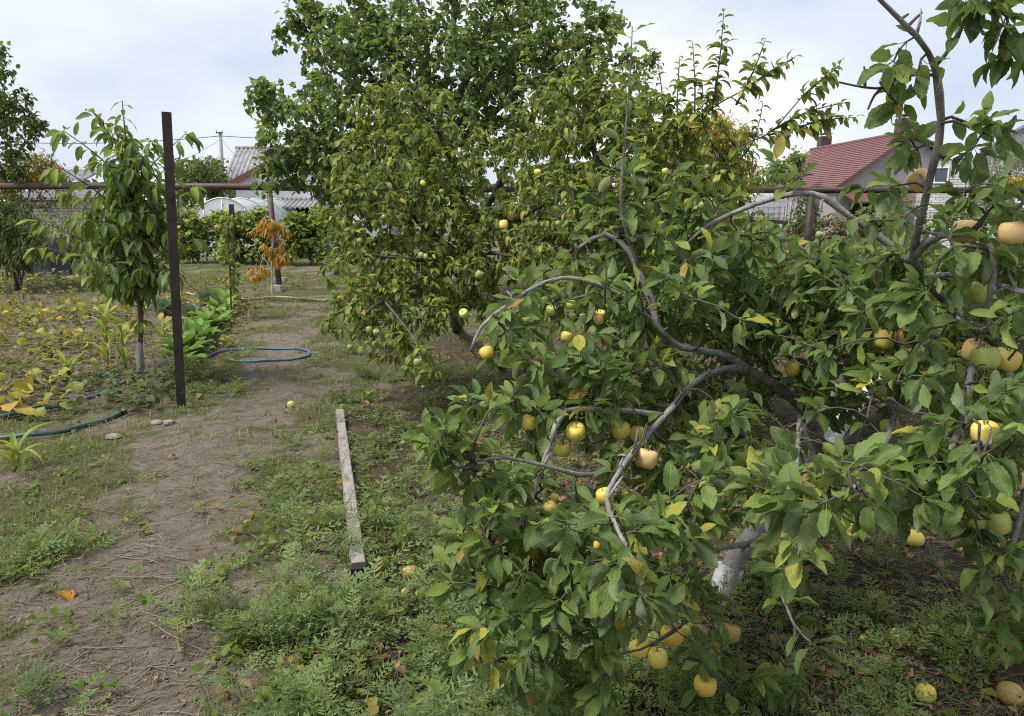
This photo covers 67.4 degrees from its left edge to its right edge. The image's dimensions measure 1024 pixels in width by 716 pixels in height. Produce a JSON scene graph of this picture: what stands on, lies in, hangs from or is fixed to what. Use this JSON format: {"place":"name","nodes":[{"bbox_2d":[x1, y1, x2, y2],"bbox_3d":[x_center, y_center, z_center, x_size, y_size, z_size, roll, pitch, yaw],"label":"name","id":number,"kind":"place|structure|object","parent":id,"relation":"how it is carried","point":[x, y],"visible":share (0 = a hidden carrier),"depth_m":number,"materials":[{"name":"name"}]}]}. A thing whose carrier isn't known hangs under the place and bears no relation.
{"place":"outdoors","nodes":[
{"label":"outdoors","id":0,"kind":"place"},
{"bbox_2d":[0,205,1023,715],"bbox_3d":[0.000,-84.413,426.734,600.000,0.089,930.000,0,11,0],"label":"ground","id":1,"kind":"structure","parent":0,"point":[278,381],"depth_m":4.33,"materials":[{"name":"soil"}]},
{"bbox_2d":[0,40,49,189],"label":"edge tree","id":2,"kind":"object","parent":1,"relation":"on","point":[31,122],"visible":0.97,"depth_m":13.80,"materials":[{"name":"green plant"}]},
{"bbox_2d":[0,186,54,290],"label":"peach bush","id":3,"kind":"object","parent":1,"relation":"on","point":[17,244],"visible":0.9,"depth_m":13.66,"materials":[{"name":"green plant"}]},
{"bbox_2d":[0,421,59,471],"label":"corn plant","id":4,"kind":"object","parent":1,"relation":"on","point":[13,458],"visible":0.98,"depth_m":4.63,"materials":[{"name":"green plant"}]},
{"bbox_2d":[0,366,69,389],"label":"squash vine","id":5,"kind":"object","parent":1,"relation":"on","point":[31,380],"visible":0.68,"depth_m":6.62,"materials":[{"name":"yellow plant"}]},
{"bbox_2d":[0,146,78,285],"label":"peach tree","id":6,"kind":"object","parent":1,"relation":"on","point":[31,176],"visible":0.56,"depth_m":14.61,"materials":[{"name":"green plant"}]},
{"bbox_2d":[0,374,83,420],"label":"squash vine","id":7,"kind":"object","parent":1,"relation":"on","point":[19,388],"visible":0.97,"depth_m":6.03,"materials":[{"name":"yellow plant"}]},
{"bbox_2d":[0,655,87,705],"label":"weed clump","id":8,"kind":"object","parent":1,"relation":"on","point":[24,685],"visible":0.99,"depth_m":2.49,"materials":[{"name":"green plant"}]},
{"bbox_2d":[24,238,76,276],"bbox_3d":[-10.503,-2.308,17.387,1.000,0.831,1.000,0,11,0],"label":"tarp heap","id":9,"kind":"object","parent":1,"relation":"on","point":[50,265],"visible":0.27,"depth_m":17.15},
{"bbox_2d":[0,298,107,324],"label":"squash vine","id":10,"kind":"object","parent":1,"relation":"on","point":[34,305],"visible":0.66,"depth_m":10.83,"materials":[{"name":"green plant"}]},
{"bbox_2d":[12,521,106,561],"bbox_3d":[-2.158,0.864,3.582,0.399,0.134,0.374,0,11,0],"label":"weed clump","id":11,"kind":"object","parent":1,"relation":"on","point":[51,533],"visible":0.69,"depth_m":3.59,"materials":[{"name":"green plant"}]},
{"bbox_2d":[0,331,119,352],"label":"squash vine","id":12,"kind":"object","parent":1,"relation":"on","point":[3,338],"visible":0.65,"depth_m":8.52,"materials":[{"name":"yellow plant"}]},
{"bbox_2d":[0,410,126,439],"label":"hose","id":13,"kind":"object","parent":1,"relation":"on","point":[65,430],"visible":0.9,"depth_m":5.48,"materials":[{"name":"rubber"}]},
{"bbox_2d":[0,380,126,417],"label":"hose","id":14,"kind":"object","parent":1,"relation":"on","point":[47,407],"visible":0.43,"depth_m":6.14,"materials":[{"name":"rubber"}]},
{"bbox_2d":[37,349,90,380],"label":"corn plant","id":15,"kind":"object","parent":1,"relation":"on","point":[62,358],"visible":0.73,"depth_m":6.95,"materials":[{"name":"green plant"}]},
{"bbox_2d":[32,203,101,263],"bbox_3d":[-10.108,-2.829,17.840,2.040,1.810,1.125,0,11,0],"label":"shrub","id":16,"kind":"object","parent":1,"relation":"on","point":[55,225],"visible":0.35,"depth_m":17.77,"materials":[{"name":"green plant"}]},
{"bbox_2d":[46,169,96,199],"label":"shed","id":17,"kind":"structure","parent":1,"relation":"on","point":[80,173],"depth_m":31.27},
{"bbox_2d":[50,374,95,389],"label":"strawberry plant","id":18,"kind":"object","parent":1,"relation":"on","point":[84,381],"visible":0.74,"depth_m":6.63,"materials":[{"name":"green plant"}]},
{"bbox_2d":[1,298,146,321],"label":"squash vine","id":19,"kind":"object","parent":1,"relation":"on","point":[127,308],"visible":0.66,"depth_m":10.94,"materials":[{"name":"green plant"}]},
{"bbox_2d":[3,189,149,251],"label":"brick shed","id":20,"kind":"structure","parent":1,"relation":"on","point":[82,193],"depth_m":23.59,"materials":[{"name":"brick"}]},
{"bbox_2d":[53,234,99,279],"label":"shrub","id":21,"kind":"object","parent":1,"relation":"on","point":[68,248],"visible":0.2,"depth_m":15.46,"materials":[{"name":"green plant"}]},
{"bbox_2d":[36,323,133,339],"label":"squash vine","id":22,"kind":"object","parent":1,"relation":"on","point":[62,328],"visible":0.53,"depth_m":9.21,"materials":[{"name":"green plant"}]},
{"bbox_2d":[68,297,129,370],"bbox_3d":[-3.954,-0.236,7.465,0.601,0.735,0.566,-6,13,-27],"label":"corn plant","id":23,"kind":"object","parent":1,"relation":"on","point":[104,350],"visible":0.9,"depth_m":7.48,"materials":[{"name":"green plant"}]},
{"bbox_2d":[75,387,126,404],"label":"strawberry plant","id":24,"kind":"object","parent":1,"relation":"on","point":[81,400],"visible":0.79,"depth_m":6.16,"materials":[{"name":"green plant"}]},
{"bbox_2d":[16,101,208,380],"bbox_3d":[-3.421,-0.922,6.600,1.865,2.478,1.195,0,11,0],"label":"cherry tree","id":25,"kind":"object","parent":1,"relation":"on","point":[135,225],"visible":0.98,"depth_m":6.42,"materials":[{"name":"green plant"}]},
{"bbox_2d":[85,598,142,638],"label":"weed clump","id":26,"kind":"object","parent":1,"relation":"on","point":[119,616],"visible":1,"depth_m":2.90,"materials":[{"name":"green plant"}]},
{"bbox_2d":[82,312,145,367],"bbox_3d":[-3.864,-0.171,7.587,0.586,0.539,0.610,0,11,0],"label":"corn plant","id":27,"kind":"object","parent":1,"relation":"on","point":[123,353],"visible":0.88,"depth_m":7.57,"materials":[{"name":"green plant"}]},
{"bbox_2d":[94,562,146,597],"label":"weed clump","id":28,"kind":"object","parent":1,"relation":"on","point":[114,582],"visible":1,"depth_m":3.22,"materials":[{"name":"green plant"}]},
{"bbox_2d":[100,390,154,414],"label":"strawberry plant","id":29,"kind":"object","parent":1,"relation":"on","point":[106,393],"visible":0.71,"depth_m":6.12,"materials":[{"name":"green plant"}]},
{"bbox_2d":[62,291,211,310],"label":"squash vine","id":30,"kind":"object","parent":1,"relation":"on","point":[183,293],"visible":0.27,"depth_m":12.12,"materials":[{"name":"green plant"}]},
{"bbox_2d":[112,391,170,411],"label":"strawberry plant","id":31,"kind":"object","parent":1,"relation":"on","point":[127,405],"visible":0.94,"depth_m":5.97,"materials":[{"name":"green plant"}]},
{"bbox_2d":[101,313,186,336],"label":"squash vine","id":32,"kind":"object","parent":1,"relation":"on","point":[159,317],"visible":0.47,"depth_m":9.61,"materials":[{"name":"green plant"}]},
{"bbox_2d":[121,382,169,401],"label":"strawberry plant","id":33,"kind":"object","parent":1,"relation":"on","point":[163,396],"visible":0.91,"depth_m":6.24,"materials":[{"name":"green plant"}]},
{"bbox_2d":[0,268,319,409],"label":"bed plants","id":34,"kind":"object","parent":1,"relation":"on","point":[20,361],"visible":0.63,"depth_m":8.81,"materials":[{"name":"green plant"}]},
{"bbox_2d":[149,297,171,314],"bbox_3d":[-5.046,-0.757,11.185,0.447,0.260,0.495,-11,16,-44],"label":"cabbage","id":35,"kind":"object","parent":1,"relation":"on","point":[164,305],"visible":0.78,"depth_m":11.10,"materials":[{"name":"green plant"}]},
{"bbox_2d":[161,111,185,407],"bbox_3d":[-2.595,-0.683,5.903,0.144,2.314,0.102,-5,12,-23],"label":"metal pole","id":36,"kind":"object","parent":1,"relation":"on","point":[167,133],"visible":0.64,"depth_m":5.85,"materials":[{"name":"metal"}]},
{"bbox_2d":[160,205,215,262],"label":"grape vine","id":37,"kind":"object","parent":1,"relation":"on","point":[195,228],"visible":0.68,"depth_m":20.63,"materials":[{"name":"green plant"}]},
{"bbox_2d":[181,303,204,318],"bbox_3d":[-4.482,-0.645,10.763,0.410,0.246,0.454,-10,15,-42],"label":"cabbage","id":38,"kind":"object","parent":1,"relation":"on","point":[186,308],"visible":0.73,"depth_m":10.69,"materials":[{"name":"green plant"}]},
{"bbox_2d":[175,155,235,207],"bbox_3d":[-11.648,-6.003,29.423,3.510,3.454,3.696,0,11,0],"label":"broadleaf tree","id":39,"kind":"object","parent":1,"relation":"on","point":[194,171],"visible":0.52,"depth_m":28.52,"materials":[{"name":"green plant"}]},
{"bbox_2d":[187,321,233,346],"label":"chard plant","id":40,"kind":"object","parent":1,"relation":"on","point":[208,332],"visible":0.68,"depth_m":8.65,"materials":[{"name":"green plant"}]},
{"bbox_2d":[184,350,241,377],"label":"weed clump","id":41,"kind":"object","parent":1,"relation":"on","point":[199,363],"visible":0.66,"depth_m":7.18,"materials":[{"name":"green plant"}]},
{"bbox_2d":[186,375,257,396],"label":"weed clump","id":42,"kind":"object","parent":1,"relation":"on","point":[235,388],"visible":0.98,"depth_m":6.55,"materials":[{"name":"green plant"}]},
{"bbox_2d":[210,206,244,315],"bbox_3d":[-3.918,-1.306,10.598,0.511,1.564,0.378,9,14,37],"label":"apple sapling","id":43,"kind":"object","parent":1,"relation":"on","point":[224,258],"visible":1,"depth_m":10.59,"materials":[{"name":"green plant"}]},
{"bbox_2d":[207,204,255,263],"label":"grape vine","id":44,"kind":"object","parent":1,"relation":"on","point":[216,221],"visible":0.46,"depth_m":20.51,"materials":[{"name":"green plant"}]},
{"bbox_2d":[229,204,237,261],"bbox_3d":[-7.275,-3.191,20.065,0.100,1.620,0.100,0,11,0],"label":"stake","id":45,"kind":"object","parent":1,"relation":"on","point":[231,212],"visible":0.5,"depth_m":20.00,"materials":[{"name":"metal"}]},
{"bbox_2d":[195,197,297,256],"bbox_3d":[-8.422,-4.256,24.711,2.242,1.776,3.526,2,12,12],"label":"greenhouse","id":46,"kind":"object","parent":1,"relation":"on","point":[239,203],"visible":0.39,"depth_m":23.39,"materials":[{"name":"plastic"}]},
{"bbox_2d":[194,347,310,362],"bbox_3d":[-2.695,-0.036,8.117,1.113,0.072,0.924,0,11,0],"label":"hose","id":47,"kind":"object","parent":1,"relation":"on","point":[265,360],"visible":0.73,"depth_m":8.18,"materials":[{"name":"rubber"}]},
{"bbox_2d":[236,206,283,263],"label":"grape vine","id":48,"kind":"object","parent":1,"relation":"on","point":[254,216],"visible":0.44,"depth_m":20.22,"materials":[{"name":"green plant"}]},
{"bbox_2d":[246,217,291,299],"bbox_3d":[-3.988,-1.625,12.592,0.809,1.369,0.646,0,11,0],"label":"peach sapling","id":49,"kind":"object","parent":1,"relation":"on","point":[268,228],"visible":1,"depth_m":12.50,"materials":[{"name":"orange plant"}]},
{"bbox_2d":[226,148,388,249],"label":"white shed","id":50,"kind":"structure","parent":1,"relation":"on","point":[302,200],"depth_m":26.34,"materials":[{"name":"white"}]},
{"bbox_2d":[278,202,342,264],"bbox_3d":[-5.239,-3.222,20.158,2.070,1.714,1.403,0,11,0],"label":"grape vine","id":51,"kind":"object","parent":1,"relation":"on","point":[301,229],"visible":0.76,"depth_m":19.84,"materials":[{"name":"green plant"}]},
{"bbox_2d":[226,146,400,235],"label":"grey roofed house","id":52,"kind":"structure","parent":1,"relation":"on","point":[242,162],"depth_m":35.15,"materials":[{"name":"metal"}]},
{"bbox_2d":[335,409,366,576],"bbox_3d":[-0.973,0.656,4.517,0.064,0.068,2.699,-3,12,-14],"label":"plank","id":53,"kind":"object","parent":1,"relation":"on","point":[348,485],"visible":0.77,"depth_m":4.17,"materials":[{"name":"wood"}]},
{"bbox_2d":[308,224,408,274],"bbox_3d":[-3.443,-2.425,17.183,2.400,1.272,1.349,3,12,15],"label":"shrub","id":54,"kind":"object","parent":1,"relation":"on","point":[319,247],"visible":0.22,"depth_m":17.25,"materials":[{"name":"green plant"}]},
{"bbox_2d":[2,166,764,216],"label":"woods","id":55,"kind":"object","parent":1,"relation":"on","point":[483,199],"visible":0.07,"depth_m":90.06,"materials":[{"name":"green plant"}]},
{"bbox_2d":[316,18,581,386],"bbox_3d":[-0.310,-1.300,7.208,2.156,3.149,5.049,3,12,13],"label":"fruit tree","id":56,"kind":"object","parent":1,"relation":"on","point":[468,258],"visible":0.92,"depth_m":5.99,"materials":[{"name":"green plant"}]},
{"bbox_2d":[407,361,494,382],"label":"weed clump","id":57,"kind":"object","parent":1,"relation":"on","point":[447,371],"visible":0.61,"depth_m":7.11,"materials":[{"name":"green plant"}]},
{"bbox_2d":[242,0,663,297],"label":"pear tree","id":58,"kind":"object","parent":1,"relation":"on","point":[374,36],"visible":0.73,"depth_m":11.88,"materials":[{"name":"green plant"}]},
{"bbox_2d":[0,307,942,715],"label":"soil clods","id":59,"kind":"object","parent":1,"relation":"on","point":[78,653],"visible":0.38,"depth_m":3.65,"materials":[{"name":"soil"}]},
{"bbox_2d":[0,183,1023,284],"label":"pipe rail","id":60,"kind":"object","parent":1,"relation":"on","point":[809,220],"visible":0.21,"depth_m":13.93,"materials":[{"name":"metal"}]},
{"bbox_2d":[0,343,1023,715],"bbox_3d":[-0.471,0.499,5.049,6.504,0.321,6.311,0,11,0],"label":"weeds","id":61,"kind":"object","parent":1,"relation":"on","point":[314,696],"visible":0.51,"depth_m":2.85,"materials":[{"name":"green plant"}]},
{"bbox_2d":[0,381,1023,715],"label":"straw","id":62,"kind":"object","parent":1,"relation":"on","point":[196,641],"visible":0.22,"depth_m":3.08,"materials":[{"name":"plant"}]},
{"bbox_2d":[12,318,1023,715],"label":"leaf litter","id":63,"kind":"object","parent":1,"relation":"on","point":[820,678],"visible":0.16,"depth_m":3.04,"materials":[{"name":"plant"}]},
{"bbox_2d":[501,8,864,348],"bbox_3d":[1.040,-1.117,6.829,2.248,2.953,5.354,0,11,0],"label":"fruit tree","id":64,"kind":"object","parent":1,"relation":"on","point":[589,117],"visible":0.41,"depth_m":5.20,"materials":[{"name":"green plant"}]},
{"bbox_2d":[650,107,764,289],"bbox_3d":[2.821,-2.109,11.253,1.961,2.975,1.744,0,11,0],"label":"peach tree","id":65,"kind":"object","parent":1,"relation":"on","point":[741,132],"visible":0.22,"depth_m":10.81,"materials":[{"name":"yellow plant"}]},
{"bbox_2d":[398,0,1023,715],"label":"apple tree","id":66,"kind":"object","parent":1,"relation":"on","point":[846,294],"visible":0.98,"depth_m":1.99,"materials":[{"name":"green plant"}]},
{"bbox_2d":[479,344,493,359],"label":"apple","id":67,"kind":"object","parent":66,"relation":"hanging from","point":[486,352],"visible":1,"depth_m":2.23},
{"bbox_2d":[522,415,535,430],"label":"apple","id":68,"kind":"object","parent":66,"relation":"hanging from","point":[528,421],"visible":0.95,"depth_m":2.21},
{"bbox_2d":[555,422,570,456],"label":"apple","id":69,"kind":"object","parent":66,"relation":"hanging from","point":[563,448],"visible":0.96,"depth_m":2.26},
{"bbox_2d":[566,406,585,441],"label":"apple","id":70,"kind":"object","parent":66,"relation":"hanging from","point":[575,430],"visible":0.94,"depth_m":2.17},
{"bbox_2d":[596,486,612,504],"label":"apple","id":71,"kind":"object","parent":66,"relation":"hanging from","point":[600,494],"visible":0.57,"depth_m":1.84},
{"bbox_2d":[612,415,630,439],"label":"apple","id":72,"kind":"object","parent":66,"relation":"hanging from","point":[618,433],"visible":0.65,"depth_m":2.27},
{"bbox_2d":[629,635,656,658],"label":"apple","id":73,"kind":"object","parent":66,"relation":"hanging from","point":[642,654],"visible":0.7,"depth_m":2.35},
{"bbox_2d":[635,438,658,469],"bbox_3d":[0.377,0.271,2.147,0.066,0.083,0.062,0,11,0],"label":"apple","id":74,"kind":"object","parent":66,"relation":"hanging from","point":[646,458],"visible":0.97,"depth_m":2.13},
{"bbox_2d":[660,622,684,646],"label":"apple","id":75,"kind":"object","parent":66,"relation":"hanging from","point":[675,639],"visible":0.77,"depth_m":2.23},
{"bbox_2d":[648,646,701,668],"bbox_3d":[0.498,0.913,2.347,0.165,0.070,0.058,0,11,0],"label":"apple","id":76,"kind":"object","parent":66,"relation":"hanging from","point":[657,657],"visible":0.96,"depth_m":2.33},
{"bbox_2d":[693,673,716,696],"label":"apple","id":77,"kind":"object","parent":66,"relation":"hanging from","point":[707,687],"visible":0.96,"depth_m":2.26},
{"bbox_2d":[720,620,740,642],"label":"apple","id":78,"kind":"object","parent":66,"relation":"hanging from","point":[734,630],"visible":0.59,"depth_m":2.40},
{"bbox_2d":[734,446,747,466],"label":"apple","id":79,"kind":"object","parent":66,"relation":"hanging from","point":[741,456],"visible":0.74,"depth_m":2.60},
{"bbox_2d":[785,333,799,375],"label":"apple","id":80,"kind":"object","parent":66,"relation":"hanging from","point":[792,368],"visible":0.97,"depth_m":2.64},
{"bbox_2d":[873,318,896,349],"bbox_3d":[1.134,-0.074,2.332,0.066,0.098,0.064,0,11,0],"label":"apple","id":81,"kind":"object","parent":66,"relation":"hanging from","point":[885,344],"visible":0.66,"depth_m":2.31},
{"bbox_2d":[896,324,916,347],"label":"apple","id":82,"kind":"object","parent":66,"relation":"hanging from","point":[900,336],"visible":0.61,"depth_m":2.32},
{"bbox_2d":[906,149,927,192],"bbox_3d":[1.031,-0.472,1.937,0.067,0.108,0.073,0,11,0],"label":"apple","id":83,"kind":"object","parent":66,"relation":"hanging from","point":[913,176],"visible":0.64,"depth_m":1.93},
{"bbox_2d":[950,216,979,243],"bbox_3d":[1.131,-0.322,1.928,0.075,0.069,0.064,6,13,26],"label":"apple","id":84,"kind":"object","parent":66,"relation":"hanging from","point":[961,223],"visible":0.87,"depth_m":1.91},
{"bbox_2d":[961,337,990,361],"bbox_3d":[1.260,-0.029,2.084,0.069,0.089,0.072,0,11,0],"label":"apple","id":85,"kind":"object","parent":66,"relation":"hanging from","point":[969,345],"visible":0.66,"depth_m":2.08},
{"bbox_2d":[964,501,987,529],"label":"apple","id":86,"kind":"object","parent":66,"relation":"hanging from","point":[981,524],"visible":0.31,"depth_m":1.95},
{"bbox_2d":[966,281,986,303],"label":"apple","id":87,"kind":"object","parent":66,"relation":"hanging from","point":[976,292],"visible":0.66,"depth_m":1.99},
{"bbox_2d":[970,417,999,448],"bbox_3d":[1.091,0.171,1.769,0.063,0.076,0.063,0,11,0],"label":"apple","id":88,"kind":"object","parent":66,"relation":"hanging from","point":[985,428],"visible":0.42,"depth_m":1.75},
{"bbox_2d":[970,342,1000,371],"bbox_3d":[1.214,-0.003,1.970,0.069,0.076,0.070,4,12,18],"label":"apple","id":89,"kind":"object","parent":66,"relation":"hanging from","point":[990,357],"visible":0.97,"depth_m":1.95,"materials":[{"name":"food"}]},
{"bbox_2d":[986,508,1011,535],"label":"apple","id":90,"kind":"object","parent":66,"relation":"hanging from","point":[1000,522],"visible":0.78,"depth_m":1.92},
{"bbox_2d":[997,341,1022,371],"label":"apple","id":91,"kind":"object","parent":66,"relation":"hanging from","point":[1013,363],"visible":0.8,"depth_m":1.97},
{"bbox_2d":[998,210,1023,245],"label":"apple","id":92,"kind":"object","parent":66,"relation":"hanging from","point":[1010,233],"visible":0.98,"depth_m":1.71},
{"bbox_2d":[733,194,786,243],"bbox_3d":[6.561,-3.487,20.720,1.329,1.846,1.200,0,11,0],"label":"shed","id":93,"kind":"object","parent":1,"relation":"on","point":[774,207],"visible":0.34,"depth_m":20.15,"materials":[{"name":"metal"}]},
{"bbox_2d":[745,145,811,234],"bbox_3d":[12.687,-8.066,37.179,3.216,4.429,3.550,8,14,35],"label":"broadleaf tree","id":94,"kind":"object","parent":1,"relation":"on","point":[797,159],"visible":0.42,"depth_m":36.70,"materials":[{"name":"green plant"}]},
{"bbox_2d":[782,196,825,241],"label":"shrub","id":95,"kind":"object","parent":1,"relation":"on","point":[799,223],"visible":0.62,"depth_m":16.15,"materials":[{"name":"green plant"}]},
{"bbox_2d":[776,208,874,248],"bbox_3d":[6.725,-2.473,16.682,2.592,1.563,1.089,-4,12,-20],"label":"berry bush","id":96,"kind":"object","parent":1,"relation":"on","point":[837,227],"visible":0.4,"depth_m":16.61,"materials":[{"name":"green plant"}]},
{"bbox_2d":[758,114,951,237],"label":"red roofed house","id":97,"kind":"structure","parent":1,"relation":"on","point":[845,164],"depth_m":36.40,"materials":[{"name":"tile"}]},
{"bbox_2d":[849,204,883,237],"bbox_3d":[16.464,-6.362,35.658,1.700,1.577,0.045,0,11,0],"label":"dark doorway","id":98,"kind":"structure","parent":97,"relation":"in","point":[855,208],"depth_m":35.55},
{"bbox_2d":[845,193,935,240],"bbox_3d":[8.703,-2.851,17.314,2.220,2.084,1.248,-5,12,-22],"label":"shrub","id":99,"kind":"object","parent":1,"relation":"on","point":[906,211],"visible":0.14,"depth_m":17.25,"materials":[{"name":"green plant"}]},
{"bbox_2d":[779,249,1022,367],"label":"fruit tree","id":100,"kind":"object","parent":1,"relation":"on","point":[797,327],"visible":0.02,"depth_m":5.04,"materials":[{"name":"green plant"}]},
{"bbox_2d":[906,529,924,546],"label":"apple","id":101,"kind":"object","parent":1,"relation":"on","point":[916,539],"visible":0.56,"depth_m":3.64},
{"bbox_2d":[916,683,936,703],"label":"apple","id":102,"kind":"object","parent":1,"relation":"on","point":[926,689],"visible":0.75,"depth_m":2.51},
{"bbox_2d":[914,159,1020,247],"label":"brick outbuilding","id":103,"kind":"structure","parent":1,"relation":"on","point":[943,174],"depth_m":27.77,"materials":[{"name":"white brick"}]},
{"bbox_2d":[933,167,949,182],"bbox_3d":[15.451,-6.589,27.655,0.480,0.580,0.057,6,13,26],"label":"window","id":104,"kind":"structure","parent":103,"relation":"in","point":[942,174],"depth_m":27.65,"materials":[{"name":"white glass"}]},
{"bbox_2d":[947,199,1023,248],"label":"shrub","id":105,"kind":"object","parent":1,"relation":"on","point":[971,217],"visible":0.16,"depth_m":15.40,"materials":[{"name":"green plant"}]},
{"bbox_2d":[978,135,1023,201],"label":"silverberry tree","id":106,"kind":"object","parent":1,"relation":"on","point":[1017,162],"visible":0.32,"depth_m":20.31,"materials":[{"name":"green plant"}]},
{"bbox_2d":[979,124,1023,209],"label":"pale blue house","id":107,"kind":"structure","parent":1,"relation":"on","point":[1019,136],"depth_m":41.83,"materials":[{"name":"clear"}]},
{"bbox_2d":[996,681,1023,707],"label":"apple","id":108,"kind":"object","parent":1,"relation":"on","point":[1006,691],"visible":0.94,"depth_m":2.51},
{"bbox_2d":[0,260,1023,715],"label":"grass","id":109,"kind":"structure","parent":0,"point":[182,410],"depth_m":4.63,"materials":[{"name":"plant"}]},
{"bbox_2d":[0,0,1023,204],"label":"sky","id":110,"kind":"structure","parent":0,"point":[194,61],"materials":[{"name":"white"}]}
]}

